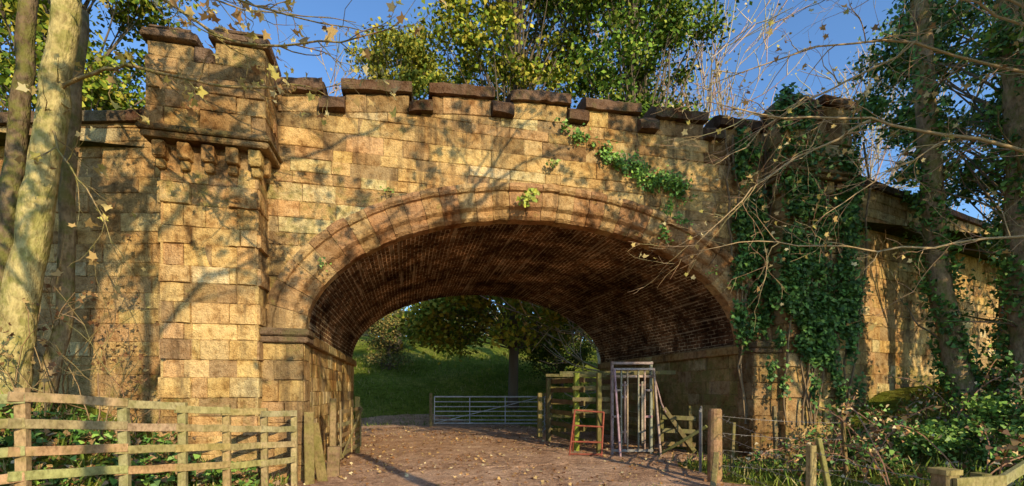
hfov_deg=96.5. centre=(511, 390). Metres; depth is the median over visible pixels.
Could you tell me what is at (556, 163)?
wall fern
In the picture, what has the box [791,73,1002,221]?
bare tree
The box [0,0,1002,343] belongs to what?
sky
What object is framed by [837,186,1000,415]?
masonry
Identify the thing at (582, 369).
bare tree
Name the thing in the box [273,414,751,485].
farm track
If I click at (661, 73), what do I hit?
bare tree
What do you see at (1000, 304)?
ivy clad tree
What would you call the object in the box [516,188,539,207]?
wall fern
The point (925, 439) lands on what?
bramble bush
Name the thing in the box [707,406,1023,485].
wire fence
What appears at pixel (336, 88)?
bare tree
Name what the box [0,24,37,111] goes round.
bare tree
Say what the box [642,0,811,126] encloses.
bare tree
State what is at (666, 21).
oak tree
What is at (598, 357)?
bare tree
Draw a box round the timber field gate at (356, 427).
[329,397,362,458]
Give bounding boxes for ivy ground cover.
[0,404,279,485]
[748,359,1023,484]
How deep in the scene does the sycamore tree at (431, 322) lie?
20.41 m
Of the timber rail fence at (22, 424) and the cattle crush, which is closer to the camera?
the timber rail fence at (22, 424)
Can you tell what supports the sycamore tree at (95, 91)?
on the ground at (889, 397)
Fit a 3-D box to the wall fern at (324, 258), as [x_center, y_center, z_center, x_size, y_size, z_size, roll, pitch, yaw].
[0.475,-2.734,8.376,7.555,1.539,0.310,0,0,-12]
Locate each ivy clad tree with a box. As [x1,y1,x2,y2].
[787,0,1023,407]
[895,0,1023,394]
[905,22,1008,370]
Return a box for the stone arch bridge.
[0,24,1001,482]
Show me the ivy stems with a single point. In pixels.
(745, 408)
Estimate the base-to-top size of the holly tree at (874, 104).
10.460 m
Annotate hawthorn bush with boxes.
[359,308,413,370]
[506,319,600,386]
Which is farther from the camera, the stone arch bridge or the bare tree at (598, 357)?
the bare tree at (598, 357)
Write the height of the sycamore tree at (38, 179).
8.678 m
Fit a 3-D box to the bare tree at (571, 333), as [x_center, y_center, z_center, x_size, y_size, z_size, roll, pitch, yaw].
[6.205,-9.596,22.930,9.764,21.046,20.871,0,0,25]
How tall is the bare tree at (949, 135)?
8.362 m
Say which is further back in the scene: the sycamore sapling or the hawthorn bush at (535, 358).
the hawthorn bush at (535, 358)
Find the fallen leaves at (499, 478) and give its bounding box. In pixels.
[0,425,918,485]
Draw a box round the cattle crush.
[546,361,707,456]
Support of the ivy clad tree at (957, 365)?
on the ground at (889, 397)
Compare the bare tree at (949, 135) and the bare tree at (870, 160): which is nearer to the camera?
the bare tree at (949, 135)
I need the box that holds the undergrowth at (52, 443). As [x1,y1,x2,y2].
[0,375,1023,485]
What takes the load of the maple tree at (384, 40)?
on the ground at (889, 397)
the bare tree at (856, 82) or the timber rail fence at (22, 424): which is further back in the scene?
the bare tree at (856, 82)
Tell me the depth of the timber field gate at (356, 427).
9.11 m
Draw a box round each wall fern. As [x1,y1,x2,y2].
[318,186,717,275]
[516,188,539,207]
[546,158,560,167]
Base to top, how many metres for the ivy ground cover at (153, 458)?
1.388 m
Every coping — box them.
[0,109,143,125]
[858,174,992,228]
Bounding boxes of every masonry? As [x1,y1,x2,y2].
[0,123,162,435]
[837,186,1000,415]
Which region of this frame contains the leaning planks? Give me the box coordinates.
[304,412,340,484]
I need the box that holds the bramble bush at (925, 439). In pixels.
[738,346,1023,485]
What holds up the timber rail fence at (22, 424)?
on the ground at (889, 397)
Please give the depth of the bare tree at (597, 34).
29.30 m
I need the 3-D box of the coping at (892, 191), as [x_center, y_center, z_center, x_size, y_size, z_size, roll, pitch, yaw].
[14.214,-5.080,14.190,16.988,0.459,0.700,0,0,-25]
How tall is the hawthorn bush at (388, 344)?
4.481 m
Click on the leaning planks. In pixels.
(313, 453)
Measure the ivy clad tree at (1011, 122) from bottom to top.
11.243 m
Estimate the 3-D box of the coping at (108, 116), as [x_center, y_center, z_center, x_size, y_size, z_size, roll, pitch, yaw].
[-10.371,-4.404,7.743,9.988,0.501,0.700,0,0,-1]
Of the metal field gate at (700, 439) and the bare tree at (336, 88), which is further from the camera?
the bare tree at (336, 88)
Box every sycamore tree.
[0,0,216,111]
[0,0,447,412]
[379,0,601,409]
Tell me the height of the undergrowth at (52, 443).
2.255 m
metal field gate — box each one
[429,393,545,427]
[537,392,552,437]
[699,406,701,471]
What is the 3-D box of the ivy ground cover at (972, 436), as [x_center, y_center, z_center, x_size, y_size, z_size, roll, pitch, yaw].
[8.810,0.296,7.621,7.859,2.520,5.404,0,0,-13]
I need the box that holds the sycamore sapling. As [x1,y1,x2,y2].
[0,233,161,444]
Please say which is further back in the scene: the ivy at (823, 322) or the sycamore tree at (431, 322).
the sycamore tree at (431, 322)
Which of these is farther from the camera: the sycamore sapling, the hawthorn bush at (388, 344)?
the hawthorn bush at (388, 344)
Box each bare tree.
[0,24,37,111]
[310,27,374,96]
[477,78,736,370]
[534,14,614,363]
[539,97,698,422]
[556,0,767,119]
[586,49,703,105]
[627,0,1023,330]
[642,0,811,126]
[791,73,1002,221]
[797,29,989,203]
[827,23,887,147]
[845,27,979,187]
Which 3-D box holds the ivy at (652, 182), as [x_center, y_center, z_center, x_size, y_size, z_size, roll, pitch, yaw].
[2.301,-4.000,8.823,3.052,2.285,0.429,0,0,-13]
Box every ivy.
[555,117,697,244]
[727,82,874,412]
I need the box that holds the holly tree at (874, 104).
[843,0,1023,257]
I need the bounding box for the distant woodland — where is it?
[361,302,592,341]
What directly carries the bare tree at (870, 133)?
on the ground at (889, 397)
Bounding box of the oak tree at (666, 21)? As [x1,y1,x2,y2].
[522,0,752,119]
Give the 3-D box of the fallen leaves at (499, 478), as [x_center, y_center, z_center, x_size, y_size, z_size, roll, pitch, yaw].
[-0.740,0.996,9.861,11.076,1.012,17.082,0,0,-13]
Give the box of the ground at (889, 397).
[0,336,1023,485]
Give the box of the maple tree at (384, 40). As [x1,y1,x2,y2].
[338,13,453,349]
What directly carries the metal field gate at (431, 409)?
on the ground at (889, 397)
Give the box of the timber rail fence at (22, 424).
[0,388,297,485]
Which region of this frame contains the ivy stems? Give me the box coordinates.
[724,129,871,424]
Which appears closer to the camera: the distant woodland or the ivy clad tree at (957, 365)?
the ivy clad tree at (957, 365)

